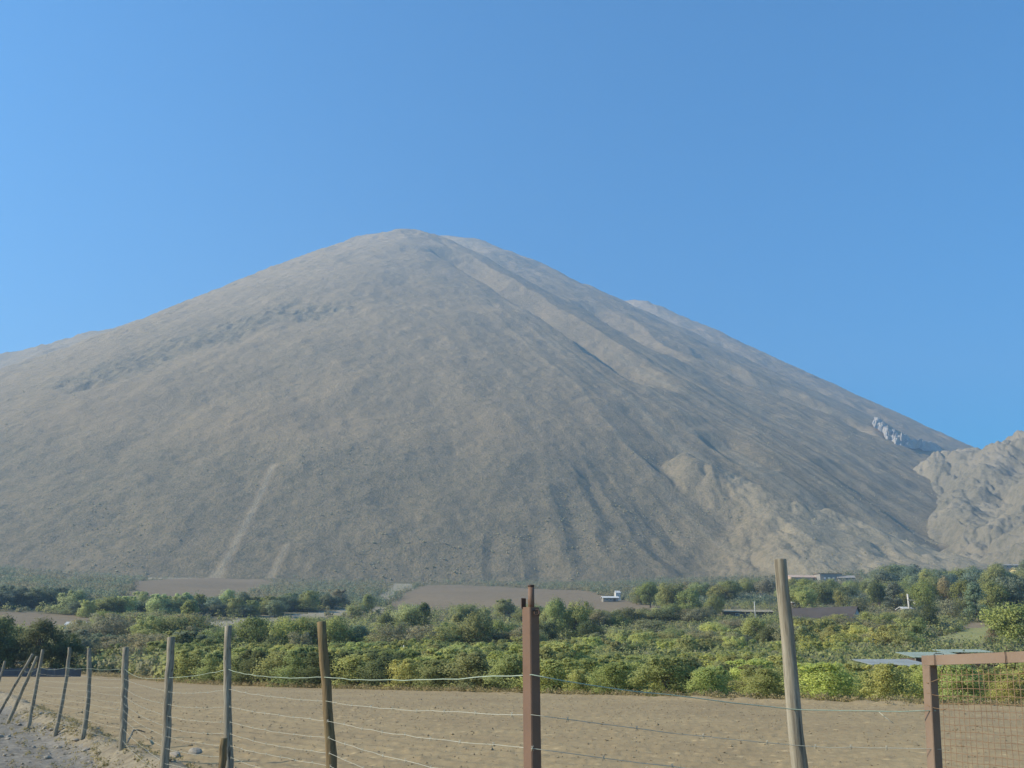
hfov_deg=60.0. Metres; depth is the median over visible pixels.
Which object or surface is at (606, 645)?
shrub
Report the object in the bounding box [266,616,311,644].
tree
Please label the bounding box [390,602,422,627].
tree
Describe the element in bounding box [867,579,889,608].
tree
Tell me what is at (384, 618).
tree
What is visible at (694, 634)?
shrub
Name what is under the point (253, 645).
orchard bush
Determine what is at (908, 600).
utility pole
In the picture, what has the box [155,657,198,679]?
orchard bush
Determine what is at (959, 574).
tree
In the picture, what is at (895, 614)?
shrub
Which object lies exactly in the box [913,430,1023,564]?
rocky hill
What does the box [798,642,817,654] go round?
shrub
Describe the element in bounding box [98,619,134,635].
shrub
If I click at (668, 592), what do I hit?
tree
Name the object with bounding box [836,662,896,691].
orchard bush
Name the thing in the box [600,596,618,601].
house
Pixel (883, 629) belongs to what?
shrub
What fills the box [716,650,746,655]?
orchard bush
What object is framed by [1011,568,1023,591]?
tree
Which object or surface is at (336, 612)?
dirt track
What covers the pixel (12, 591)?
shrub
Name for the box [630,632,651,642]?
shrub
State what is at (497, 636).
shrub
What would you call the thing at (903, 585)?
tree
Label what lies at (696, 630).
shrub
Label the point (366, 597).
tree
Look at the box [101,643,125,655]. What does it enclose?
shrub
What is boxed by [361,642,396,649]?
orchard bush
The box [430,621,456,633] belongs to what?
shrub
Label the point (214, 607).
shrub
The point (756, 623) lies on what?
tree
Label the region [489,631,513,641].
shrub
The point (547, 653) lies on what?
orchard bush
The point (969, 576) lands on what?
tree
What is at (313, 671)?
orchard bush
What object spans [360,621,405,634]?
shrub
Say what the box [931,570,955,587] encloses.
tree
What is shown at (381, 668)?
orchard bush
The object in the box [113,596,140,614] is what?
shrub
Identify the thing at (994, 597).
tree
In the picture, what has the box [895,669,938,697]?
orchard bush
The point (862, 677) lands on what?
orchard bush
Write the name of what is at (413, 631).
shrub
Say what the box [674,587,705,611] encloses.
tree
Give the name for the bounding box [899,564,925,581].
tree
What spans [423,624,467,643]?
tree
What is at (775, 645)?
shrub
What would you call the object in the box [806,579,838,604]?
tree
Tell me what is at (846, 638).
shrub
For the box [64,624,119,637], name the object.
shrub
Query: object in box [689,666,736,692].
orchard bush
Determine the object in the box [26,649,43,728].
fence post
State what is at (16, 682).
fence post
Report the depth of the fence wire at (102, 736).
14.56 m
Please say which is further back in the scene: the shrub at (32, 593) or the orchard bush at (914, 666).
the shrub at (32, 593)
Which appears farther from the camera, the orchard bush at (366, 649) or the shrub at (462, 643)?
the shrub at (462, 643)
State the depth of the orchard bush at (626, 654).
73.39 m
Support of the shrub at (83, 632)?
on the ground
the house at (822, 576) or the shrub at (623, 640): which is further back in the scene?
the house at (822, 576)
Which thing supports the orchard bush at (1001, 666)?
on the ground
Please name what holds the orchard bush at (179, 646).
on the ground
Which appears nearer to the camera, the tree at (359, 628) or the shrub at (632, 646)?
the shrub at (632, 646)
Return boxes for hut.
[791,602,800,607]
[895,607,914,609]
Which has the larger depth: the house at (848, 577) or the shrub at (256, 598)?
the house at (848, 577)
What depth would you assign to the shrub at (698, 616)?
194.25 m
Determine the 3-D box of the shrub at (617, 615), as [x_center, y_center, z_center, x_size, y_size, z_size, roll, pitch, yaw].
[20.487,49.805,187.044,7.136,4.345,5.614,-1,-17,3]
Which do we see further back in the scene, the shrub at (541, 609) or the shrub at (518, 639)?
the shrub at (541, 609)
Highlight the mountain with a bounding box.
[0,229,989,582]
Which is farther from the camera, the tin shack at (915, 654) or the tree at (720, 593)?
the tree at (720, 593)
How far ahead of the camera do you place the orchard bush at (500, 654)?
50.22 m
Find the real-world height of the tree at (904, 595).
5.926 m
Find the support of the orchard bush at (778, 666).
on the ground
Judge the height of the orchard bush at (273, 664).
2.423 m
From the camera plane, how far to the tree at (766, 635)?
118.07 m
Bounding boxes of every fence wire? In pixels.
[0,701,182,767]
[1,695,258,767]
[4,688,363,767]
[5,667,935,711]
[5,704,151,767]
[7,691,332,767]
[9,679,682,767]
[13,675,940,750]
[19,684,433,767]
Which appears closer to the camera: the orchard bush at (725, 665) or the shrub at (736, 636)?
the orchard bush at (725, 665)
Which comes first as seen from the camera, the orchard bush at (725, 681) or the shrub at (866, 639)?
the orchard bush at (725, 681)
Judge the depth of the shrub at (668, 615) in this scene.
197.47 m
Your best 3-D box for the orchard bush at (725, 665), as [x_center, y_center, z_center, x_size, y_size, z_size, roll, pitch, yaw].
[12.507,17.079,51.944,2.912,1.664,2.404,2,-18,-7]
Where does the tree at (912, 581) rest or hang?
on the ground
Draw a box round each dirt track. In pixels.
[2,576,173,578]
[210,607,382,630]
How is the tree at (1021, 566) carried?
on the ground
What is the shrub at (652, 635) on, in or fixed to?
on the ground
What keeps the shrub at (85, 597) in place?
on the ground
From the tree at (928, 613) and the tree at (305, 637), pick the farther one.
the tree at (928, 613)
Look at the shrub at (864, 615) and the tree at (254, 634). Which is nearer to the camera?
the tree at (254, 634)
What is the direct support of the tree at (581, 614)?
on the ground
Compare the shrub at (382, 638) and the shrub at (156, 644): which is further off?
the shrub at (382, 638)
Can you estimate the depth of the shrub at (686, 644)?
98.26 m
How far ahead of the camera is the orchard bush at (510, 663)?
46.20 m
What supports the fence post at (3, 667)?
on the stony verge
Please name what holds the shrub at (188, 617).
on the ground
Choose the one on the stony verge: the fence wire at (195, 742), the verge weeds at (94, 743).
the verge weeds at (94, 743)
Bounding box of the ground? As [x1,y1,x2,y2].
[0,567,1022,706]
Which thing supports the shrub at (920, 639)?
on the ground
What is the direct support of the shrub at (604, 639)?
on the ground
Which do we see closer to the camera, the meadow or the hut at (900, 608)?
the meadow
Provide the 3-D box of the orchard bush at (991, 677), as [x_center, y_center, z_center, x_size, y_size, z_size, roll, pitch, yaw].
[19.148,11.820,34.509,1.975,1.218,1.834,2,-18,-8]
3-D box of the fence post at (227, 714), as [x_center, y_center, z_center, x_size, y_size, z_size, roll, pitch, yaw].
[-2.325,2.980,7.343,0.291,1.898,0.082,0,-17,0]
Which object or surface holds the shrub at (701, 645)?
on the ground
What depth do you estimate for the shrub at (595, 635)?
112.81 m
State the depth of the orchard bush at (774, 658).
52.76 m
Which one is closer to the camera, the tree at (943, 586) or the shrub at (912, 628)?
the shrub at (912, 628)
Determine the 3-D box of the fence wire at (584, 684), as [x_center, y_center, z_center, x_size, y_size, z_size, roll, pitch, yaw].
[-7.264,4.882,15.027,1.459,0.223,29.958,11,-21,-32]
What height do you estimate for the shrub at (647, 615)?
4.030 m
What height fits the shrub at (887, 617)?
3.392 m
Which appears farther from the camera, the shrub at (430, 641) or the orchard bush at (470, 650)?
the shrub at (430, 641)
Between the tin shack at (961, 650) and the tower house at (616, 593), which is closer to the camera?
the tin shack at (961, 650)
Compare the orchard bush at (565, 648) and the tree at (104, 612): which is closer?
the orchard bush at (565, 648)
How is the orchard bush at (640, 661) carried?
on the ground
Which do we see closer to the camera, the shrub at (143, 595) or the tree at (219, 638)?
the tree at (219, 638)
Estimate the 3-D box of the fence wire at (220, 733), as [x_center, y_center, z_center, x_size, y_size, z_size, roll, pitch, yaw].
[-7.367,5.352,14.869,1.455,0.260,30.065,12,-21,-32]
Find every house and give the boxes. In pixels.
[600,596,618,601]
[614,591,620,599]
[788,575,816,580]
[814,573,842,581]
[837,575,855,582]
[1001,564,1019,568]
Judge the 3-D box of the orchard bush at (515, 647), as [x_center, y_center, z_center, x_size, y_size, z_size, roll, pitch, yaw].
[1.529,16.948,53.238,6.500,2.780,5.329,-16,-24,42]
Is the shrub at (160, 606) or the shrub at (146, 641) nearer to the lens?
the shrub at (146, 641)
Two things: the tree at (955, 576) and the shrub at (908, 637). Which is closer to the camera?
the shrub at (908, 637)
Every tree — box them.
[0,613,27,667]
[0,615,24,636]
[0,633,44,668]
[12,614,67,667]
[39,631,86,668]
[72,638,97,667]
[88,608,118,623]
[180,599,198,618]
[198,625,244,646]
[219,587,236,603]
[231,614,274,645]
[234,591,251,603]
[261,636,285,646]
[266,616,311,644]
[288,631,312,644]
[289,616,339,645]
[316,615,357,643]
[344,604,369,617]
[346,624,374,643]
[358,593,377,612]
[365,633,402,642]
[376,612,396,627]
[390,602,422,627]
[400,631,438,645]
[415,602,434,627]
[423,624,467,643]
[448,612,467,626]
[452,611,496,643]
[488,619,513,640]
[510,627,541,642]
[539,619,560,640]
[544,596,569,635]
[562,598,594,640]
[577,619,607,636]
[629,585,649,604]
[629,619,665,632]
[635,580,660,607]
[654,581,692,606]
[654,591,669,607]
[659,627,698,633]
[660,603,680,611]
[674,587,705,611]
[681,580,703,589]
[686,582,713,598]
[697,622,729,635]
[703,583,723,591]
[704,593,725,618]
[705,584,740,602]
[717,618,745,629]
[719,580,742,596]
[735,578,751,586]
[735,616,769,643]
[738,582,757,593]
[743,577,762,589]
[750,580,775,595]
[758,579,772,593]
[758,622,779,643]
[773,585,797,601]
[788,577,805,587]
[789,586,815,607]
[793,589,817,606]
[795,578,813,586]
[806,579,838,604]
[821,578,841,586]
[822,583,846,592]
[832,588,849,606]
[839,583,860,597]
[843,596,870,612]
[849,581,859,590]
[858,580,868,592]
[864,580,910,602]
[866,568,899,585]
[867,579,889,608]
[871,564,903,580]
[881,581,903,610]
[884,563,906,581]
[895,590,915,606]
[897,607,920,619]
[898,575,917,588]
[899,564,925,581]
[906,571,932,593]
[907,578,941,606]
[917,569,938,589]
[917,604,943,626]
[924,576,939,592]
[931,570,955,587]
[934,597,966,618]
[935,576,956,609]
[943,565,982,580]
[946,573,960,586]
[946,577,982,611]
[956,566,983,588]
[962,581,988,620]
[976,601,1023,645]
[977,572,1005,590]
[977,580,1010,611]
[980,562,1014,590]
[984,628,1002,643]
[993,574,1023,607]
[999,570,1020,586]
[1008,559,1023,571]
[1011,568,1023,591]
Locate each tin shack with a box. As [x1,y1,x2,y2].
[852,659,921,670]
[893,663,938,683]
[895,652,954,661]
[932,649,993,667]
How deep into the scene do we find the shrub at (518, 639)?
110.53 m
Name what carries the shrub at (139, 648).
on the ground
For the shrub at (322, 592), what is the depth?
252.84 m
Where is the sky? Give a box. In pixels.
[0,0,1023,448]
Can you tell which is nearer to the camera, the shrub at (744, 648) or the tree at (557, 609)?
the shrub at (744, 648)
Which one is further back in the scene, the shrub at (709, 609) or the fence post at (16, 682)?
the shrub at (709, 609)
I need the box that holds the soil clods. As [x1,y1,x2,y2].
[0,687,1023,767]
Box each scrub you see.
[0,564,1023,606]
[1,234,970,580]
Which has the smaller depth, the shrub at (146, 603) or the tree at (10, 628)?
the tree at (10, 628)
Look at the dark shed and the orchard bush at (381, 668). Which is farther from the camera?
the dark shed
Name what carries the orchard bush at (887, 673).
on the ground
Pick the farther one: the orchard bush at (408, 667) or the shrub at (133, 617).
the shrub at (133, 617)
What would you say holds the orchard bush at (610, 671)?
on the ground
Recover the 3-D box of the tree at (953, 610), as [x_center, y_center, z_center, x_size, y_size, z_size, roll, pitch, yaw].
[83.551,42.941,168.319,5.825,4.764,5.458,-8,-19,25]
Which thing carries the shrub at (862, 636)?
on the ground
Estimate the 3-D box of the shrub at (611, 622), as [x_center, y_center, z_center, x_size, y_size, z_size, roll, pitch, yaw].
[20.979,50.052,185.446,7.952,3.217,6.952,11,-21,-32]
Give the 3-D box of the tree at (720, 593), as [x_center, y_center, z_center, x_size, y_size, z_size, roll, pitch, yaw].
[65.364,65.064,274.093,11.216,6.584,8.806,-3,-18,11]
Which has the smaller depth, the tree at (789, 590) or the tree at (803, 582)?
the tree at (789, 590)
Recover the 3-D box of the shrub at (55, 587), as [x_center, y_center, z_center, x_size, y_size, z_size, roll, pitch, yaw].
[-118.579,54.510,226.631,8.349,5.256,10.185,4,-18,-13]
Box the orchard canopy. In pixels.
[210,637,453,647]
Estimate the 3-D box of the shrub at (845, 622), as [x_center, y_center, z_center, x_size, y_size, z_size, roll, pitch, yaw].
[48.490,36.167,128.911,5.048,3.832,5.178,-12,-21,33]
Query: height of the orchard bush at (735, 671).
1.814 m
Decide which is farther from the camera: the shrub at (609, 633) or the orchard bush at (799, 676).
the shrub at (609, 633)
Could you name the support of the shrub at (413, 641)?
on the ground
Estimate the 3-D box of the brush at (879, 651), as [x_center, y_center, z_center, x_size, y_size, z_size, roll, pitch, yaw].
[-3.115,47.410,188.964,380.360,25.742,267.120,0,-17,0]
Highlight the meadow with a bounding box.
[937,626,1023,645]
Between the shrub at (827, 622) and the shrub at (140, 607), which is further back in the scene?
the shrub at (140, 607)
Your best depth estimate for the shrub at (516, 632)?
115.67 m
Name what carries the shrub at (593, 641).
on the ground
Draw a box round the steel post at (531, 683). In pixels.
[521,585,540,767]
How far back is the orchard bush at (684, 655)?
73.67 m
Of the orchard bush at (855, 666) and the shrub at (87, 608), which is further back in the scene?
the shrub at (87, 608)
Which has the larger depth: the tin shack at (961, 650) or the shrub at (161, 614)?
the shrub at (161, 614)
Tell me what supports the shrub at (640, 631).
on the ground
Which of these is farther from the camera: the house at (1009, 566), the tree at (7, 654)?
the house at (1009, 566)
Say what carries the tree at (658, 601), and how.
on the ploughed terrace at (444, 596)
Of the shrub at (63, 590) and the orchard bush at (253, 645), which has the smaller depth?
the orchard bush at (253, 645)
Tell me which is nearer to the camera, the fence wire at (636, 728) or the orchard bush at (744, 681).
the fence wire at (636, 728)
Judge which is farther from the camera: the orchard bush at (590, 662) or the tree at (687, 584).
the tree at (687, 584)
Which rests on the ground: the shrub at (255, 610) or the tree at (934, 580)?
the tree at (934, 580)
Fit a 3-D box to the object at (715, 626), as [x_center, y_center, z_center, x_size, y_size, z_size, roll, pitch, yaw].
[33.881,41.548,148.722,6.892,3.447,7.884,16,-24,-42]
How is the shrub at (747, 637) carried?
on the ground
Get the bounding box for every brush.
[0,588,1023,680]
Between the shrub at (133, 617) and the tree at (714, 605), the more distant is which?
the tree at (714, 605)
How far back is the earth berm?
14.54 m
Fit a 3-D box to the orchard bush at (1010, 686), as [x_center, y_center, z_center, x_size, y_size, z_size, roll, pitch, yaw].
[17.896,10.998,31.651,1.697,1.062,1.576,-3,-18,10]
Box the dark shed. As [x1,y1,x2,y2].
[791,606,861,618]
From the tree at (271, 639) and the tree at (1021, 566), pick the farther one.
the tree at (1021, 566)
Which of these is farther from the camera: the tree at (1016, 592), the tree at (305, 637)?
the tree at (1016, 592)
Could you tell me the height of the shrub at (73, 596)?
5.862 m
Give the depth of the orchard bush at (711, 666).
48.81 m
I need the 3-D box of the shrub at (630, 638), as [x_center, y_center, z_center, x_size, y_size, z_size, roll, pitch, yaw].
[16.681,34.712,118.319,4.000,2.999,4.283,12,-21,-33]
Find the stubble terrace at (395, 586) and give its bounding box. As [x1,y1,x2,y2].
[380,583,413,600]
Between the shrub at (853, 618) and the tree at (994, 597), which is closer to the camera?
the shrub at (853, 618)
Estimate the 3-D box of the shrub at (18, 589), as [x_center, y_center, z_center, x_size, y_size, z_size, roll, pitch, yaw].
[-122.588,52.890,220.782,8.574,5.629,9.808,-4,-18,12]
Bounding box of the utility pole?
[907,594,915,609]
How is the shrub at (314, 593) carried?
on the ground
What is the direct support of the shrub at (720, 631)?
on the ground
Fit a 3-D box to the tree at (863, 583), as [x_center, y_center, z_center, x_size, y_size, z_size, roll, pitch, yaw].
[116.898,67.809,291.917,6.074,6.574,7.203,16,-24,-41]
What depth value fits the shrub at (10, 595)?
212.89 m
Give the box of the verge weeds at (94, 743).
[1,704,201,767]
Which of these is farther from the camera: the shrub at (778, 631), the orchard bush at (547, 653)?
the shrub at (778, 631)
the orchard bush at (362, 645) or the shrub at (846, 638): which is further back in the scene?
the shrub at (846, 638)
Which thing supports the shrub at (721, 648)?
on the ground
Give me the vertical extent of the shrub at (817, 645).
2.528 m
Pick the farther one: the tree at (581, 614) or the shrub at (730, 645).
the tree at (581, 614)
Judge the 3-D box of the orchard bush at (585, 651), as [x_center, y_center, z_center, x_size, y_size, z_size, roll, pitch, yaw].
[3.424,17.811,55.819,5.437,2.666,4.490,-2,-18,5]
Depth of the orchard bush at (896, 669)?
45.06 m
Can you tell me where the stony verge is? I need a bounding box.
[0,706,96,767]
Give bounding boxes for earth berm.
[0,692,189,767]
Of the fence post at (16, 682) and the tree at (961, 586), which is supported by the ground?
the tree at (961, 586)
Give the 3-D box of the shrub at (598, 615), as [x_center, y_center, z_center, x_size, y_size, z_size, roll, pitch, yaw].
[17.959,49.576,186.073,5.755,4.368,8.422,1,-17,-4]
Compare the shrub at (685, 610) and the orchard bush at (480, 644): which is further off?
the shrub at (685, 610)
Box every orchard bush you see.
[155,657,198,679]
[159,649,212,681]
[162,642,204,654]
[165,648,200,660]
[187,650,231,682]
[194,645,234,652]
[210,646,240,651]
[212,646,264,677]
[212,656,252,681]
[231,649,277,683]
[244,643,273,650]
[246,650,297,684]
[263,647,279,653]
[266,646,317,686]
[280,646,304,651]
[282,643,316,653]
[289,651,359,687]
[305,647,345,684]
[328,643,346,647]
[328,646,359,653]
[329,642,355,648]
[330,652,385,688]
[345,641,374,649]
[350,648,393,685]
[354,651,406,688]
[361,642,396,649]
[362,647,385,651]
[374,645,397,650]
[377,648,421,683]
[380,659,427,689]
[400,647,427,651]
[402,657,429,683]
[411,645,425,649]
[411,658,458,690]
[416,654,470,686]
[418,646,467,658]
[421,650,469,656]
[425,643,443,651]
[438,651,506,691]
[447,653,507,688]
[457,644,479,649]
[465,647,489,653]
[471,642,493,647]
[474,649,522,685]
[481,644,510,653]
[482,654,522,691]
[496,643,508,650]
[504,646,571,688]
[508,642,573,673]
[508,657,583,693]
[521,642,591,672]
[559,657,604,691]
[562,669,600,693]
[574,647,594,659]
[579,658,607,690]
[582,649,594,658]
[585,661,640,694]
[591,652,627,661]
[593,661,653,693]
[609,658,648,672]
[616,659,658,689]
[624,652,656,656]
[625,654,700,696]
[633,653,662,659]
[649,676,681,693]
[655,650,680,657]
[669,659,701,687]
[677,653,711,661]
[680,666,735,697]
[681,657,703,680]
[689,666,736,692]
[690,672,726,695]
[699,653,740,666]
[705,665,730,684]
[707,655,753,684]
[713,661,738,688]
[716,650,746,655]
[726,658,784,691]
[726,664,763,694]
[729,651,766,658]
[737,666,784,698]
[739,674,777,696]
[752,654,807,676]
[771,660,814,690]
[780,662,818,695]
[781,661,864,701]
[832,673,857,695]
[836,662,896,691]
[851,670,898,699]
[858,663,922,702]
[894,667,904,692]
[895,664,921,695]
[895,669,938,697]
[897,665,958,700]
[937,664,986,703]
[949,669,988,698]
[970,666,1008,692]
[981,672,1023,702]
[987,677,1023,705]
[992,663,1022,690]
[997,663,1023,695]
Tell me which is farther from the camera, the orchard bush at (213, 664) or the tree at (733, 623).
the tree at (733, 623)
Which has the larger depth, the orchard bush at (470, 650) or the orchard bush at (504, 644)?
the orchard bush at (504, 644)
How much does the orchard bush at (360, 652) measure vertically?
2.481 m
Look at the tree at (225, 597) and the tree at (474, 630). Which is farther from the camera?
the tree at (225, 597)
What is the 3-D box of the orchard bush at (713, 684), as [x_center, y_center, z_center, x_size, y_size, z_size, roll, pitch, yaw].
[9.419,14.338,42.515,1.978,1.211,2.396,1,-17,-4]
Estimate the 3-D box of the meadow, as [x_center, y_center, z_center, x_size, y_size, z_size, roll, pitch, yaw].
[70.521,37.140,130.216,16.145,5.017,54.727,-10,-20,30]
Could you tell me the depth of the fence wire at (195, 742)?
8.40 m
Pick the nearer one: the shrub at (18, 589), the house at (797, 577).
the shrub at (18, 589)
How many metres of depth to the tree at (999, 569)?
258.36 m
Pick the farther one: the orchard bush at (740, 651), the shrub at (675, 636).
the shrub at (675, 636)
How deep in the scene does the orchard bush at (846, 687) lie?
41.10 m
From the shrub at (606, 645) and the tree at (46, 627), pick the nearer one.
the tree at (46, 627)
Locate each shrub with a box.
[0,583,18,604]
[0,585,16,606]
[0,590,17,603]
[5,585,37,604]
[13,587,35,606]
[22,586,57,607]
[29,590,51,607]
[37,586,57,605]
[47,591,62,606]
[52,590,90,613]
[57,587,69,605]
[58,629,96,644]
[62,619,128,636]
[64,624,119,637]
[64,634,104,652]
[65,593,94,603]
[65,601,95,615]
[66,618,90,631]
[76,599,98,617]
[89,612,127,635]
[90,633,127,653]
[91,640,122,655]
[93,598,127,614]
[94,595,127,613]
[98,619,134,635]
[100,634,145,648]
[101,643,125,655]
[106,611,145,635]
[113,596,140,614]
[119,633,161,641]
[119,646,147,657]
[121,643,141,653]
[124,610,164,621]
[126,633,168,652]
[127,613,169,633]
[130,627,166,641]
[131,596,154,612]
[132,591,150,611]
[132,601,147,612]
[133,640,166,655]
[135,609,168,623]
[143,594,175,614]
[147,599,174,614]
[150,613,204,633]
[154,630,208,654]
[157,629,205,654]
[164,612,208,626]
[165,595,189,614]
[167,612,223,639]
[175,592,197,613]
[183,626,215,636]
[191,638,218,647]
[192,594,213,613]
[203,597,221,614]
[209,603,231,615]
[224,597,245,616]
[234,604,254,616]
[243,600,260,615]
[250,596,262,602]
[258,602,269,613]
[259,596,287,614]
[264,600,290,616]
[278,593,300,610]
[284,597,313,610]
[293,592,320,611]
[304,590,321,606]
[315,591,329,606]
[319,593,340,608]
[328,589,352,605]
[354,636,372,642]
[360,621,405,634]
[362,629,397,641]
[370,636,391,641]
[372,622,410,640]
[394,639,412,647]
[406,624,441,639]
[408,637,428,647]
[410,624,437,639]
[416,639,439,646]
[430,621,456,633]
[453,604,480,619]
[454,642,468,645]
[465,623,504,643]
[478,609,490,620]
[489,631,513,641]
[490,598,517,618]
[492,639,510,645]
[496,623,517,632]
[500,629,542,641]
[510,636,521,644]
[512,608,521,622]
[534,605,545,616]
[539,605,571,621]
[539,631,550,640]
[557,639,576,644]
[577,633,604,641]
[580,636,603,650]
[587,610,610,624]
[592,644,617,652]
[594,615,633,627]
[595,610,623,625]
[599,638,611,645]
[600,640,629,652]
[605,629,629,637]
[611,630,630,639]
[613,639,631,646]
[616,606,645,624]
[618,636,628,642]
[622,641,645,652]
[627,633,646,642]
[630,609,656,620]
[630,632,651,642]
[633,628,658,636]
[639,639,661,647]
[640,631,660,638]
[645,606,673,620]
[649,631,666,637]
[651,607,686,622]
[656,641,675,651]
[659,632,705,641]
[663,628,687,635]
[672,637,699,652]
[674,609,713,623]
[675,609,697,620]
[675,628,701,634]
[684,629,719,638]
[690,605,717,618]
[693,642,709,650]
[699,638,715,648]
[703,630,727,636]
[703,643,715,652]
[711,632,751,643]
[712,645,734,652]
[719,628,743,636]
[720,643,740,654]
[721,636,746,648]
[725,631,753,643]
[737,645,753,652]
[739,639,756,649]
[766,623,803,641]
[770,642,781,652]
[793,619,824,637]
[794,625,823,641]
[798,635,816,641]
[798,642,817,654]
[806,618,835,628]
[806,640,832,652]
[814,625,852,641]
[821,615,851,623]
[821,640,837,648]
[822,632,861,644]
[822,639,842,651]
[828,614,848,624]
[830,641,849,655]
[834,620,861,625]
[836,616,857,624]
[838,621,861,628]
[841,624,878,639]
[853,632,875,644]
[857,610,875,622]
[860,632,879,643]
[860,634,882,643]
[862,619,893,633]
[866,624,903,647]
[871,612,894,624]
[878,627,914,645]
[885,615,931,635]
[885,630,917,648]
[890,609,916,615]
[902,627,916,636]
[906,632,927,644]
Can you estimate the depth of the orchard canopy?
101.20 m
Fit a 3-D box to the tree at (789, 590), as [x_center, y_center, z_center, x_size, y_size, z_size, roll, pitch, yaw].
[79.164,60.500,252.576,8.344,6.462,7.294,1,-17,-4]
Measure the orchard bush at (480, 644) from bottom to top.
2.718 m
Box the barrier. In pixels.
[0,668,81,676]
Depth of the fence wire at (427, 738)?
3.97 m
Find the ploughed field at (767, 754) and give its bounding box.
[0,668,1023,767]
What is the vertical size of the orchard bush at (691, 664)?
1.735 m
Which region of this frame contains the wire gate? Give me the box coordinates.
[921,645,1023,767]
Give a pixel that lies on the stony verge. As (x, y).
(18, 753)
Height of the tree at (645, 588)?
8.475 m
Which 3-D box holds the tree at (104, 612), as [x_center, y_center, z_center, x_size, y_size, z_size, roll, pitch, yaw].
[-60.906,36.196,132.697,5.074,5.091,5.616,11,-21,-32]
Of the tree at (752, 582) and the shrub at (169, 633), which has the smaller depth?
the shrub at (169, 633)
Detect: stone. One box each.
[170,751,180,757]
[188,747,202,753]
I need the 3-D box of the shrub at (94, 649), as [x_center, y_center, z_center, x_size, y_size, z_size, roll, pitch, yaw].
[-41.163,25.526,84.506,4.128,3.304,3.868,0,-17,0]
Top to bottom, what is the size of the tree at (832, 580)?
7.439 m
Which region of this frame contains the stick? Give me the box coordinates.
[127,729,144,742]
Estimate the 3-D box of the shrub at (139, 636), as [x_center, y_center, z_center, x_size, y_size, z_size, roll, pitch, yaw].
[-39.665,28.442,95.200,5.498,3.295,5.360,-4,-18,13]
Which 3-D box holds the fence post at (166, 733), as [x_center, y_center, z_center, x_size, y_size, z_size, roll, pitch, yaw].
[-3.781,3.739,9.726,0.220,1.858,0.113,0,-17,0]
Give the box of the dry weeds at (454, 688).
[14,663,1023,706]
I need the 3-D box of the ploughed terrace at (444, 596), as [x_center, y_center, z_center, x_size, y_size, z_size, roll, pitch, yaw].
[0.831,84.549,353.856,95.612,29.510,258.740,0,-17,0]
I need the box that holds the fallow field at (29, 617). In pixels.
[0,612,92,631]
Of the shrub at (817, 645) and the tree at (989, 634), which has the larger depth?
the tree at (989, 634)
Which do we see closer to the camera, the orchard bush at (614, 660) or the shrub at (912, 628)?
the orchard bush at (614, 660)
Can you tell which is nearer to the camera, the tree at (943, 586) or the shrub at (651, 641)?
the shrub at (651, 641)
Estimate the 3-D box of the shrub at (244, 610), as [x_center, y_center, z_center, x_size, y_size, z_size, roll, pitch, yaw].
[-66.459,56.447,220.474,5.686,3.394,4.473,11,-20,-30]
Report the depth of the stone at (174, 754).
14.76 m
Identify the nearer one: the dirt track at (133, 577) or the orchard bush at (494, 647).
the orchard bush at (494, 647)
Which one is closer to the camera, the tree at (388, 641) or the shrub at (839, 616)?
the tree at (388, 641)
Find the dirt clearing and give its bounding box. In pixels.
[964,622,992,627]
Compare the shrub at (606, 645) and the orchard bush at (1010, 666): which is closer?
the orchard bush at (1010, 666)
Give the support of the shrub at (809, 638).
on the ground
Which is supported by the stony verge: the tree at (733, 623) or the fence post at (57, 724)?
the fence post at (57, 724)
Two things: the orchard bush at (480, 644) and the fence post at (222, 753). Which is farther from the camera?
the orchard bush at (480, 644)
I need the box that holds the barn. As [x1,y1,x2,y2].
[720,609,773,617]
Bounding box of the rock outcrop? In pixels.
[872,417,941,450]
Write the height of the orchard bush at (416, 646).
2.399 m
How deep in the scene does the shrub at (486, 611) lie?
202.88 m
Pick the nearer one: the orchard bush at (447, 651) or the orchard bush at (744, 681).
the orchard bush at (744, 681)
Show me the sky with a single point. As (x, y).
(831, 189)
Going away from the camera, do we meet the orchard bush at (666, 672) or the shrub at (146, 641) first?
the orchard bush at (666, 672)
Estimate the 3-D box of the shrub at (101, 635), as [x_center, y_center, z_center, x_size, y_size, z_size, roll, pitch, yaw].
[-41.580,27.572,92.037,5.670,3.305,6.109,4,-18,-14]
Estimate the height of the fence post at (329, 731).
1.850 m
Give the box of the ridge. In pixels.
[625,300,972,450]
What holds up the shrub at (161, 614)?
on the ground
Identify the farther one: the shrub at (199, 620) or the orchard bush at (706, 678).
the shrub at (199, 620)
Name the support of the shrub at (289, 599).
on the ground
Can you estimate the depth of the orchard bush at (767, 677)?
37.12 m
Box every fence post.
[0,654,33,713]
[0,661,5,680]
[6,656,38,723]
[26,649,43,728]
[53,647,70,736]
[80,648,91,739]
[118,647,128,750]
[159,637,174,767]
[218,738,227,767]
[223,625,233,767]
[317,621,336,767]
[774,559,807,767]
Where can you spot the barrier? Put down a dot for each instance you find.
(50, 672)
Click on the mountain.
(384, 375)
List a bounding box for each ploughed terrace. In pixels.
[121,578,273,598]
[386,585,659,611]
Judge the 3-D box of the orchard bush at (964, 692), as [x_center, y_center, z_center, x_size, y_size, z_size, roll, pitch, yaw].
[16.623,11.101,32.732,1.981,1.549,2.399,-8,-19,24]
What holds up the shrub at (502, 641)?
on the ground
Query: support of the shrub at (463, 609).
on the ground
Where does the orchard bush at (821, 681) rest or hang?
on the ground

